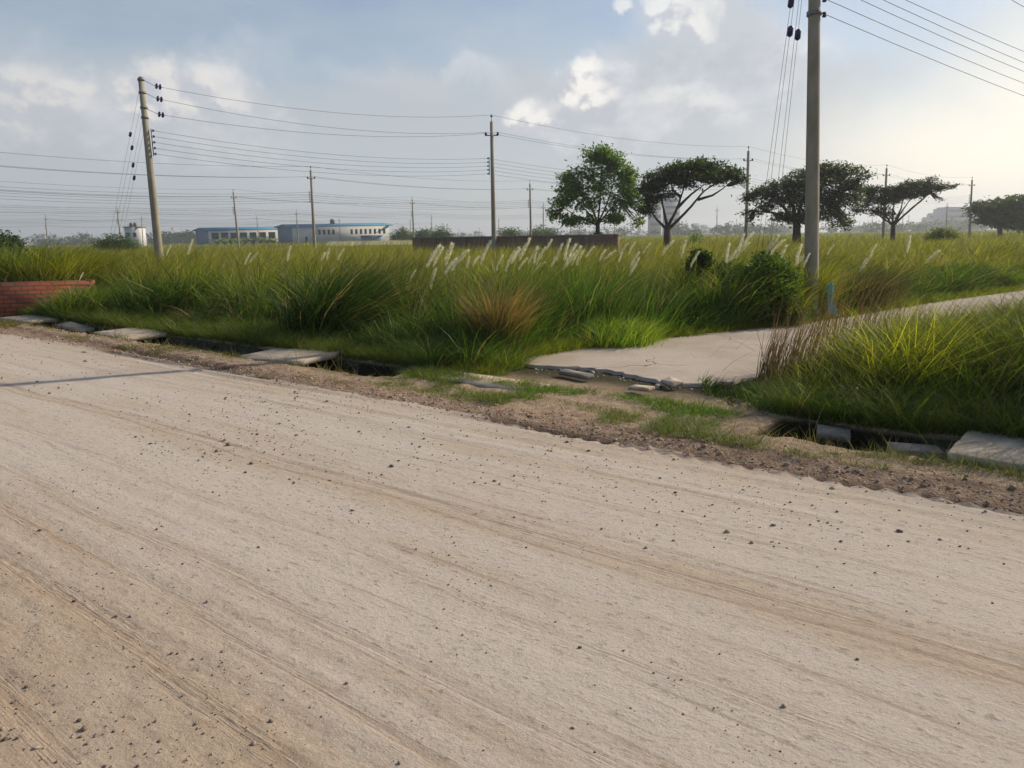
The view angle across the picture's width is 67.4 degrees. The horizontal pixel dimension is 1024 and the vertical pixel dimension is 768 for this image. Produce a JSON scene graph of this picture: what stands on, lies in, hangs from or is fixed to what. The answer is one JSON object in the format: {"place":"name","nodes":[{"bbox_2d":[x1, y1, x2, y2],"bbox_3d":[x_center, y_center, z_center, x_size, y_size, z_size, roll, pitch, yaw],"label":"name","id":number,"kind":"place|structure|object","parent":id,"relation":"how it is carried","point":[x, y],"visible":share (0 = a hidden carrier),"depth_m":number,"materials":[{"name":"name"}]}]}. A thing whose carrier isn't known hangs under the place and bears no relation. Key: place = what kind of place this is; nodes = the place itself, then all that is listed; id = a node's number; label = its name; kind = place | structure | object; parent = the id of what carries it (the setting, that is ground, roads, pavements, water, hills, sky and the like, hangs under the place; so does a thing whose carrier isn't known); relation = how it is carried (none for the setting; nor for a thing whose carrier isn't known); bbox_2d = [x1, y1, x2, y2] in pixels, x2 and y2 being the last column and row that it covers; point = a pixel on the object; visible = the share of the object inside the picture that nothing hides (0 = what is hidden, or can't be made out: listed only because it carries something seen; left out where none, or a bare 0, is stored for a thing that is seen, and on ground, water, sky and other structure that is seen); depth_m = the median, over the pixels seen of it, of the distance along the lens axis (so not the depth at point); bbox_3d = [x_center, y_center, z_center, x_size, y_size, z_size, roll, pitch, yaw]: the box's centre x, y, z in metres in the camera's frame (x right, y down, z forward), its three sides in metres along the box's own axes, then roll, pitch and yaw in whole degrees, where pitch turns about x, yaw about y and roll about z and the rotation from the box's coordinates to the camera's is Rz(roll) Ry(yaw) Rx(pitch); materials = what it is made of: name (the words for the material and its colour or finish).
{"place":"outdoors","nodes":[
{"label":"outdoors","id":0,"kind":"place"},
{"bbox_2d":[0,334,1023,767],"bbox_3d":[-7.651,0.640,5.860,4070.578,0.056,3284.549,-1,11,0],"label":"dirt road","id":1,"kind":"structure","parent":0,"point":[904,692],"depth_m":3.48,"materials":[{"name":"soil"}]},
{"bbox_2d":[0,229,1023,513],"bbox_3d":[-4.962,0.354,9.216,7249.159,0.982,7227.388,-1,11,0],"label":"ground","id":2,"kind":"structure","parent":0,"point":[574,413],"depth_m":6.74,"materials":[{"name":"soil"}]},
{"bbox_2d":[0,229,29,259],"bbox_3d":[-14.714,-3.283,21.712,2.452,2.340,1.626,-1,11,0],"label":"leafy shrub","id":3,"kind":"object","parent":2,"relation":"on","point":[7,244],"visible":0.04,"depth_m":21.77,"materials":[{"name":"green plant"}]},
{"bbox_2d":[1,302,52,327],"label":"grass tussock","id":4,"kind":"object","parent":2,"relation":"on","point":[36,307],"depth_m":16.79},
{"bbox_2d":[0,315,57,323],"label":"drain cover slab","id":5,"kind":"structure","parent":2,"relation":"on","point":[22,318],"depth_m":16.21,"materials":[{"name":"concrete"}]},
{"bbox_2d":[0,280,95,316],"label":"brick wall","id":6,"kind":"structure","parent":2,"relation":"on","point":[14,295],"depth_m":17.55,"materials":[{"name":"brick"}]},
{"bbox_2d":[0,232,102,281],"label":"grass shrub","id":7,"kind":"object","parent":2,"relation":"on","point":[6,269],"visible":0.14,"depth_m":18.65,"materials":[{"name":"plant"}]},
{"bbox_2d":[0,235,159,282],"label":"grass shrub","id":8,"kind":"object","parent":2,"relation":"on","point":[72,266],"visible":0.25,"depth_m":18.70,"materials":[{"name":"plant"}]},
{"bbox_2d":[28,280,149,327],"bbox_3d":[-9.229,-1.509,17.139,3.067,1.780,3.008,-4,11,-15],"label":"grass tussock","id":9,"kind":"object","parent":2,"relation":"on","point":[69,298],"depth_m":16.42,"materials":[{"name":"plant"}]},
{"bbox_2d":[85,232,144,251],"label":"bush","id":10,"kind":"object","parent":2,"relation":"on","point":[116,238],"visible":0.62,"depth_m":92.80,"materials":[{"name":"green plant"}]},
{"bbox_2d":[123,223,146,246],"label":"storage tank","id":11,"kind":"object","parent":2,"relation":"on","point":[133,230],"depth_m":199.18,"materials":[{"name":"metal"}]},
{"bbox_2d":[107,76,164,259],"bbox_3d":[-15.348,-7.963,30.960,3.010,8.451,0.511,-6,12,-26],"label":"power pole","id":12,"kind":"object","parent":2,"relation":"on","point":[155,219],"visible":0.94,"depth_m":30.97,"materials":[{"name":"concrete"}]},
{"bbox_2d":[76,270,228,315],"bbox_3d":[-7.075,-1.898,16.193,4.001,1.153,3.931,2,11,16],"label":"grass tussock","id":13,"kind":"object","parent":2,"relation":"on","point":[158,304],"depth_m":15.68,"materials":[{"name":"plant"}]},
{"bbox_2d":[37,322,410,375],"bbox_3d":[-6.846,-0.377,13.753,13.800,0.970,0.900,8,14,38],"label":"drain channel","id":14,"kind":"object","parent":2,"relation":"on","point":[198,344],"visible":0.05,"depth_m":12.42,"materials":[{"name":"liquid"}]},
{"bbox_2d":[56,322,95,332],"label":"drain cover slab","id":15,"kind":"structure","parent":14,"relation":"on","point":[82,328],"depth_m":15.03,"materials":[{"name":"concrete"}]},
{"bbox_2d":[94,327,169,340],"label":"drain cover slab","id":16,"kind":"structure","parent":14,"relation":"on","point":[134,333],"depth_m":13.42,"materials":[{"name":"concrete"}]},
{"bbox_2d":[237,348,343,365],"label":"drain cover slab","id":17,"kind":"structure","parent":14,"relation":"on","point":[302,355],"depth_m":10.50,"materials":[{"name":"concrete"}]},
{"bbox_2d":[192,227,277,245],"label":"factory shed","id":18,"kind":"structure","parent":2,"relation":"on","point":[215,233],"depth_m":252.98,"materials":[{"name":"blue"}]},
{"bbox_2d":[231,192,239,247],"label":"power pole","id":19,"kind":"object","parent":2,"relation":"on","point":[236,224],"visible":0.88,"depth_m":102.79,"materials":[{"name":"concrete"}]},
{"bbox_2d":[307,166,315,246],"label":"power pole","id":20,"kind":"object","parent":2,"relation":"on","point":[312,212],"visible":0.94,"depth_m":72.59,"materials":[{"name":"concrete"}]},
{"bbox_2d":[0,166,261,177],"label":"power line","id":21,"kind":"object","parent":20,"relation":"attached to","point":[131,174],"visible":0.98,"depth_m":60.85,"materials":[{"name":"metal"}]},
{"bbox_2d":[0,152,300,166],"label":"power line","id":22,"kind":"object","parent":20,"relation":"attached to","point":[163,163],"visible":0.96,"depth_m":63.48,"materials":[{"name":"metal"}]},
{"bbox_2d":[11,196,304,201],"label":"power line","id":23,"kind":"object","parent":20,"relation":"attached to","point":[158,201],"visible":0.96,"depth_m":63.00,"materials":[{"name":"metal"}]},
{"bbox_2d":[12,190,308,196],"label":"power line","id":24,"kind":"object","parent":20,"relation":"attached to","point":[174,196],"visible":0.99,"depth_m":64.70,"materials":[{"name":"metal"}]},
{"bbox_2d":[8,166,313,176],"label":"power line","id":25,"kind":"object","parent":20,"relation":"attached to","point":[116,173],"visible":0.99,"depth_m":59.43,"materials":[{"name":"metal"}]},
{"bbox_2d":[274,219,392,243],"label":"factory shed","id":26,"kind":"structure","parent":2,"relation":"on","point":[347,232],"depth_m":239.79,"materials":[{"name":"grey"}]},
{"bbox_2d":[221,247,476,337],"bbox_3d":[-1.861,-1.561,12.640,5.380,1.647,5.280,8,14,40],"label":"grass tussock","id":27,"kind":"object","parent":2,"relation":"on","point":[330,301],"depth_m":12.01,"materials":[{"name":"plant"}]},
{"bbox_2d":[385,223,412,240],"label":"round tree","id":28,"kind":"object","parent":2,"relation":"on","point":[402,234],"visible":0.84,"depth_m":185.84,"materials":[{"name":"green plant"}]},
{"bbox_2d":[406,226,432,239],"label":"round tree","id":29,"kind":"object","parent":2,"relation":"on","point":[421,234],"visible":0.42,"depth_m":171.10,"materials":[{"name":"green plant"}]},
{"bbox_2d":[420,245,440,290],"bbox_3d":[-1.541,-1.479,13.212,0.652,1.934,0.129,-5,17,-41],"label":"grass plume","id":30,"kind":"object","parent":2,"relation":"on","point":[434,253],"depth_m":13.14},
{"bbox_2d":[426,223,455,236],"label":"round tree","id":31,"kind":"object","parent":2,"relation":"on","point":[440,233],"visible":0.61,"depth_m":166.11,"materials":[{"name":"green plant"}]},
{"bbox_2d":[442,241,453,285],"bbox_3d":[-1.199,-1.524,13.436,0.125,1.956,0.662,-7,15,-36],"label":"grass plume","id":32,"kind":"object","parent":2,"relation":"on","point":[448,254],"depth_m":13.17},
{"bbox_2d":[442,249,469,294],"bbox_3d":[-1.112,-1.387,12.725,0.620,1.833,0.123,8,16,-5],"label":"grass plume","id":33,"kind":"object","parent":2,"relation":"on","point":[460,259],"depth_m":12.53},
{"bbox_2d":[479,240,491,275],"bbox_3d":[-0.509,-1.500,12.550,0.445,1.714,0.122,-6,12,-25],"label":"grass plume","id":34,"kind":"object","parent":2,"relation":"on","point":[482,256],"depth_m":12.46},
{"bbox_2d":[484,114,498,251],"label":"power pole","id":35,"kind":"object","parent":2,"relation":"on","point":[493,211],"visible":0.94,"depth_m":44.01,"materials":[{"name":"concrete"}]},
{"bbox_2d":[156,148,479,171],"bbox_3d":[-7.876,-10.681,37.487,0.014,0.453,18.605,10,15,44],"label":"power line","id":36,"kind":"object","parent":35,"relation":"attached to","point":[305,166],"visible":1,"depth_m":35.68,"materials":[{"name":"metal"}]},
{"bbox_2d":[158,154,477,175],"bbox_3d":[-7.872,-10.470,37.528,0.014,0.460,18.605,10,15,44],"label":"power line","id":37,"kind":"object","parent":35,"relation":"attached to","point":[295,170],"visible":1,"depth_m":35.01,"materials":[{"name":"metal"}]},
{"bbox_2d":[155,142,481,167],"bbox_3d":[-7.880,-10.893,37.446,0.014,0.446,18.606,10,15,44],"label":"power line","id":38,"kind":"object","parent":35,"relation":"attached to","point":[315,162],"visible":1,"depth_m":36.50,"materials":[{"name":"metal"}]},
{"bbox_2d":[159,137,483,163],"bbox_3d":[-7.883,-11.105,37.406,0.014,0.440,18.606,10,15,44],"label":"power line","id":39,"kind":"object","parent":35,"relation":"attached to","point":[334,159],"visible":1,"depth_m":36.87,"materials":[{"name":"metal"}]},
{"bbox_2d":[157,131,486,159],"bbox_3d":[-7.887,-11.317,37.365,0.014,0.434,18.606,10,15,44],"label":"power line","id":40,"kind":"object","parent":35,"relation":"attached to","point":[312,152],"visible":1,"depth_m":35.84,"materials":[{"name":"metal"}]},
{"bbox_2d":[162,87,484,116],"bbox_3d":[-7.649,-13.477,37.235,18.188,0.872,0.015,-11,15,-43],"label":"power line","id":41,"kind":"object","parent":35,"relation":"attached to","point":[302,109],"visible":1,"depth_m":35.09,"materials":[{"name":"metal"}]},
{"bbox_2d":[165,100,484,133],"bbox_3d":[-7.806,-12.686,37.386,0.015,0.597,17.946,10,15,44],"label":"power line","id":42,"kind":"object","parent":35,"relation":"attached to","point":[329,127],"visible":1,"depth_m":36.29,"materials":[{"name":"metal"}]},
{"bbox_2d":[165,115,495,136],"bbox_3d":[-7.462,-12.510,37.421,18.432,0.966,0.015,-11,15,-43],"label":"power line","id":43,"kind":"object","parent":35,"relation":"attached to","point":[329,134],"visible":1,"depth_m":36.21,"materials":[{"name":"metal"}]},
{"bbox_2d":[493,115,745,146],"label":"power line","id":44,"kind":"object","parent":35,"relation":"attached to","point":[630,139],"visible":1,"depth_m":51.55,"materials":[{"name":"metal"}]},
{"bbox_2d":[439,372,549,389],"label":"drain cover slab","id":45,"kind":"structure","parent":2,"relation":"on","point":[487,383],"depth_m":8.45,"materials":[{"name":"concrete"}]},
{"bbox_2d":[429,265,569,350],"bbox_3d":[-0.128,-1.012,10.303,2.407,1.336,2.488,-1,11,0],"label":"grass tussock","id":46,"kind":"object","parent":2,"relation":"on","point":[513,316],"depth_m":10.06,"materials":[{"name":"plant"}]},
{"bbox_2d":[411,292,591,341],"bbox_3d":[-0.333,-0.887,10.994,2.573,0.851,2.305,-10,14,-40],"label":"grass tussock","id":47,"kind":"object","parent":2,"relation":"on","point":[452,320],"depth_m":10.79,"materials":[{"name":"plant"}]},
{"bbox_2d":[499,224,522,235],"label":"round tree","id":48,"kind":"object","parent":2,"relation":"on","point":[509,232],"visible":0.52,"depth_m":146.77,"materials":[{"name":"green plant"}]},
{"bbox_2d":[0,302,1023,491],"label":"verge grass","id":49,"kind":"structure","parent":2,"relation":"on","point":[241,334],"depth_m":7.50,"materials":[{"name":"plant"}]},
{"bbox_2d":[14,218,1012,245],"bbox_3d":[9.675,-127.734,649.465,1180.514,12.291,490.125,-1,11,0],"label":"treeline","id":50,"kind":"object","parent":2,"relation":"on","point":[176,238],"visible":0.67,"depth_m":504.98,"materials":[{"name":"green plant"}]},
{"bbox_2d":[412,234,619,253],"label":"brick wall","id":51,"kind":"structure","parent":2,"relation":"on","point":[586,239],"depth_m":43.93,"materials":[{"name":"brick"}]},
{"bbox_2d":[12,231,1023,339],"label":"flowering grass stems","id":52,"kind":"object","parent":2,"relation":"on","point":[392,254],"visible":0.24,"depth_m":21.06,"materials":[{"name":"plant"}]},
{"bbox_2d":[327,239,412,245],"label":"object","id":53,"kind":"object","parent":52,"relation":"on","point":[379,242],"visible":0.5,"depth_m":60.58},
{"bbox_2d":[28,304,1015,434],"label":"broadleaf weeds","id":54,"kind":"object","parent":2,"relation":"on","point":[866,412],"visible":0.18,"depth_m":6.66,"materials":[{"name":"green plant"}]},
{"bbox_2d":[516,237,531,281],"bbox_3d":[0.115,-1.637,13.121,0.590,1.742,0.112,-16,31,-23],"label":"grass plume","id":55,"kind":"object","parent":2,"relation":"on","point":[524,250],"depth_m":12.85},
{"bbox_2d":[527,181,532,234],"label":"power pole","id":56,"kind":"object","parent":2,"relation":"on","point":[530,213],"visible":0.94,"depth_m":95.88,"materials":[{"name":"concrete"}]},
{"bbox_2d":[525,224,546,234],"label":"round tree","id":57,"kind":"object","parent":2,"relation":"on","point":[536,232],"visible":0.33,"depth_m":146.84,"materials":[{"name":"green plant"}]},
{"bbox_2d":[559,369,593,379],"bbox_3d":[0.723,-0.110,8.673,0.105,0.059,0.498,-9,13,-36],"label":"concrete chunk","id":58,"kind":"object","parent":2,"relation":"on","point":[577,374],"visible":1,"depth_m":8.63,"materials":[{"name":"concrete"}]},
{"bbox_2d":[545,141,657,233],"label":"leafy tree","id":59,"kind":"object","parent":2,"relation":"on","point":[600,158],"visible":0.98,"depth_m":50.21,"materials":[{"name":"green plant"}]},
{"bbox_2d":[562,309,673,348],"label":"grass tussock","id":60,"kind":"object","parent":2,"relation":"on","point":[634,334],"depth_m":10.96,"materials":[{"name":"plant"}]},
{"bbox_2d":[222,291,1020,406],"bbox_3d":[-3.517,-1.651,15.198,26.049,0.876,5.434,8,14,40],"label":"dead straw","id":61,"kind":"object","parent":2,"relation":"on","point":[812,349],"visible":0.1,"depth_m":7.62,"materials":[{"name":"beige plant"}]},
{"bbox_2d":[628,384,654,391],"bbox_3d":[1.310,0.042,7.783,0.260,0.052,0.121,10,15,44],"label":"concrete chunk","id":62,"kind":"object","parent":2,"relation":"on","point":[644,388],"visible":1,"depth_m":7.74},
{"bbox_2d":[662,196,679,235],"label":"building","id":63,"kind":"structure","parent":2,"relation":"on","point":[669,211],"depth_m":621.88,"materials":[{"name":"concrete"}]},
{"bbox_2d":[661,376,683,388],"bbox_3d":[1.678,-0.015,8.047,0.133,0.088,0.242,-6,12,-23],"label":"concrete chunk","id":64,"kind":"object","parent":2,"relation":"on","point":[672,382],"visible":1,"depth_m":8.01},
{"bbox_2d":[633,155,756,247],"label":"umbrella tree","id":65,"kind":"object","parent":2,"relation":"on","point":[703,170],"visible":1,"depth_m":44.22,"materials":[{"name":"green plant"}]},
{"bbox_2d":[688,231,704,245],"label":"shrub","id":66,"kind":"object","parent":2,"relation":"on","point":[697,238],"visible":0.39,"depth_m":58.84,"materials":[{"name":"green plant"}]},
{"bbox_2d":[674,246,735,292],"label":"vine bush","id":67,"kind":"object","parent":2,"relation":"on","point":[702,257],"visible":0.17,"depth_m":14.17,"materials":[{"name":"green plant"}]},
{"bbox_2d":[743,146,752,240],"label":"power pole","id":68,"kind":"object","parent":2,"relation":"on","point":[748,160],"visible":0.66,"depth_m":61.87,"materials":[{"name":"concrete"}]},
{"bbox_2d":[681,260,829,323],"bbox_3d":[4.117,-1.567,13.278,3.077,1.237,2.869,-1,11,0],"label":"grass tussock","id":69,"kind":"object","parent":2,"relation":"on","point":[761,310],"depth_m":12.89,"materials":[{"name":"plant"}]},
{"bbox_2d":[702,249,816,325],"bbox_3d":[4.252,-1.663,13.367,1.882,1.357,1.769,-1,11,0],"label":"vine bush","id":70,"kind":"object","parent":2,"relation":"on","point":[772,267],"visible":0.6,"depth_m":12.92,"materials":[{"name":"green plant"}]},
{"bbox_2d":[758,235,779,277],"bbox_3d":[4.326,-1.804,13.332,0.549,1.623,0.104,-1,15,-11],"label":"grass plume","id":71,"kind":"object","parent":2,"relation":"on","point":[771,244],"depth_m":13.20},
{"bbox_2d":[732,262,837,302],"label":"grass tussock","id":72,"kind":"object","parent":2,"relation":"on","point":[808,281],"depth_m":13.74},
{"bbox_2d":[737,280,841,325],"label":"grass tussock","id":73,"kind":"object","parent":2,"relation":"on","point":[780,313],"depth_m":12.98,"materials":[{"name":"plant"}]},
{"bbox_2d":[756,0,826,317],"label":"power pole","id":74,"kind":"object","parent":2,"relation":"on","point":[814,12],"visible":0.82,"depth_m":13.37,"materials":[{"name":"concrete"}]},
{"bbox_2d":[826,14,1023,95],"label":"power line","id":75,"kind":"object","parent":74,"relation":"attached to","point":[917,53],"visible":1,"depth_m":14.64,"materials":[{"name":"metal"}]},
{"bbox_2d":[828,0,1022,82],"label":"power line","id":76,"kind":"object","parent":74,"relation":"attached to","point":[920,40],"visible":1,"depth_m":14.71,"materials":[{"name":"metal"}]},
{"bbox_2d":[861,0,1023,71],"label":"power line","id":77,"kind":"object","parent":74,"relation":"attached to","point":[939,35],"visible":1,"depth_m":15.07,"materials":[{"name":"metal"}]},
{"bbox_2d":[884,0,1023,62],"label":"power line","id":78,"kind":"object","parent":74,"relation":"attached to","point":[950,30],"visible":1,"depth_m":15.32,"materials":[{"name":"metal"}]},
{"bbox_2d":[906,0,1023,51],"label":"power line","id":79,"kind":"object","parent":74,"relation":"attached to","point":[962,25],"visible":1,"depth_m":15.63,"materials":[{"name":"metal"}]},
{"bbox_2d":[795,244,802,318],"bbox_3d":[4.710,-1.590,12.629,0.157,1.445,0.096,5,13,30],"label":"grass plume","id":80,"kind":"object","parent":2,"relation":"on","point":[798,255],"depth_m":12.54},
{"bbox_2d":[731,159,877,243],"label":"umbrella tree","id":81,"kind":"object","parent":2,"relation":"on","point":[791,188],"visible":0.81,"depth_m":53.07,"materials":[{"name":"green plant"}]},
{"bbox_2d":[783,248,876,318],"bbox_3d":[5.301,-1.888,14.310,2.898,1.373,2.808,8,14,40],"label":"grass tussock","id":82,"kind":"object","parent":2,"relation":"on","point":[828,276],"depth_m":13.88,"materials":[{"name":"plant"}]},
{"bbox_2d":[808,389,878,422],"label":"grass tussock","id":83,"kind":"object","parent":2,"relation":"on","point":[843,414],"depth_m":6.58,"materials":[{"name":"plant"}]},
{"bbox_2d":[698,205,1023,449],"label":"roadside grass","id":84,"kind":"structure","parent":2,"relation":"on","point":[937,332],"depth_m":6.94,"materials":[{"name":"plant"}]},
{"bbox_2d":[835,260,932,308],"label":"grass tussock","id":85,"kind":"object","parent":2,"relation":"on","point":[880,280],"depth_m":15.30,"materials":[{"name":"plant"}]},
{"bbox_2d":[882,165,889,239],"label":"power pole","id":86,"kind":"object","parent":2,"relation":"on","point":[883,221],"visible":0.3,"depth_m":81.61,"materials":[{"name":"concrete"}]},
{"bbox_2d":[820,424,955,459],"bbox_3d":[7.005,1.499,2.813,11.700,0.970,0.900,8,14,38],"label":"drain channel","id":87,"kind":"object","parent":2,"relation":"on","point":[945,447],"visible":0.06,"depth_m":6.08,"materials":[{"name":"liquid"}]},
{"bbox_2d":[816,424,850,442],"bbox_3d":[2.672,0.411,6.385,0.263,0.098,0.204,3,12,21],"label":"concrete block","id":88,"kind":"object","parent":87,"relation":"on","point":[833,432],"depth_m":6.33,"materials":[{"name":"concrete"}]},
{"bbox_2d":[886,442,945,459],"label":"concrete beam","id":89,"kind":"structure","parent":87,"relation":"on","point":[924,448],"depth_m":5.81,"materials":[{"name":"concrete"}]},
{"bbox_2d":[755,247,1023,425],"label":"dry grass stems","id":90,"kind":"object","parent":2,"relation":"on","point":[774,362],"visible":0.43,"depth_m":8.32,"materials":[{"name":"plant"}]},
{"bbox_2d":[848,174,959,240],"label":"umbrella tree","id":91,"kind":"object","parent":2,"relation":"on","point":[891,195],"visible":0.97,"depth_m":65.81,"materials":[{"name":"green plant"}]},
{"bbox_2d":[917,225,967,242],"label":"shrub","id":92,"kind":"object","parent":2,"relation":"on","point":[938,233],"visible":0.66,"depth_m":58.66,"materials":[{"name":"green plant"}]},
{"bbox_2d":[968,177,974,236],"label":"power pole","id":93,"kind":"object","parent":2,"relation":"on","point":[970,213],"visible":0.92,"depth_m":102.49,"materials":[{"name":"concrete"}]},
{"bbox_2d":[920,257,1023,282],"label":"grass tussock","id":94,"kind":"object","parent":2,"relation":"on","point":[980,266],"depth_m":20.45,"materials":[{"name":"plant"}]},
{"bbox_2d":[947,429,1023,470],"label":"drain cover slab","id":95,"kind":"structure","parent":2,"relation":"on","point":[986,444],"depth_m":5.42,"materials":[{"name":"concrete"}]},
{"bbox_2d":[960,194,1023,238],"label":"umbrella tree","id":96,"kind":"object","parent":2,"relation":"on","point":[997,215],"visible":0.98,"depth_m":101.41,"materials":[{"name":"green plant"}]},
{"bbox_3d":[5.730,-1.458,13.872,0.070,0.747,0.024,-1,11,0],"label":"stick","id":97,"kind":"object","parent":2,"relation":"on","visible":0},
{"bbox_2d":[826,283,836,315],"bbox_3d":[5.756,-1.518,13.814,0.259,0.608,0.104,-8,13,-33],"label":"hanging cloth","id":98,"kind":"object","parent":97,"relation":"hanging from","point":[828,288],"visible":0.45,"depth_m":13.79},
{"bbox_2d":[0,326,1023,767],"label":"gravel","id":99,"kind":"structure","parent":0,"point":[84,728],"depth_m":5.29,"materials":[{"name":"gravel"}]},
{"bbox_2d":[0,0,1023,244],"label":"sky","id":100,"kind":"structure","parent":0,"point":[706,74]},
{"bbox_2d":[3,230,1023,369],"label":"tall field grass","id":101,"kind":"structure","parent":0,"point":[234,298],"depth_m":15.38,"materials":[{"name":"plant"}]},
{"bbox_2d":[708,242,750,312],"bbox_3d":[3.613,-1.727,12.835,0.473,1.396,0.093,11,11,3],"label":"grass plume","id":102,"kind":"object","parent":101,"relation":"on","point":[743,248],"depth_m":12.73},
{"bbox_2d":[648,203,661,235],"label":"building","id":103,"kind":"structure","parent":0,"point":[653,224],"depth_m":604.72,"materials":[{"name":"concrete"}]},
{"bbox_2d":[515,281,1023,357],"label":"edge grass","id":104,"kind":"structure","parent":0,"point":[570,345],"depth_m":12.56,"materials":[{"name":"plant"}]},
{"bbox_2d":[521,290,1023,386],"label":"side road","id":105,"kind":"structure","parent":0,"point":[673,357],"depth_m":10.00,"materials":[{"name":"concrete"}]},
{"bbox_2d":[932,207,984,230],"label":"building","id":106,"kind":"structure","parent":0,"point":[954,213],"depth_m":695.79,"materials":[{"name":"concrete"}]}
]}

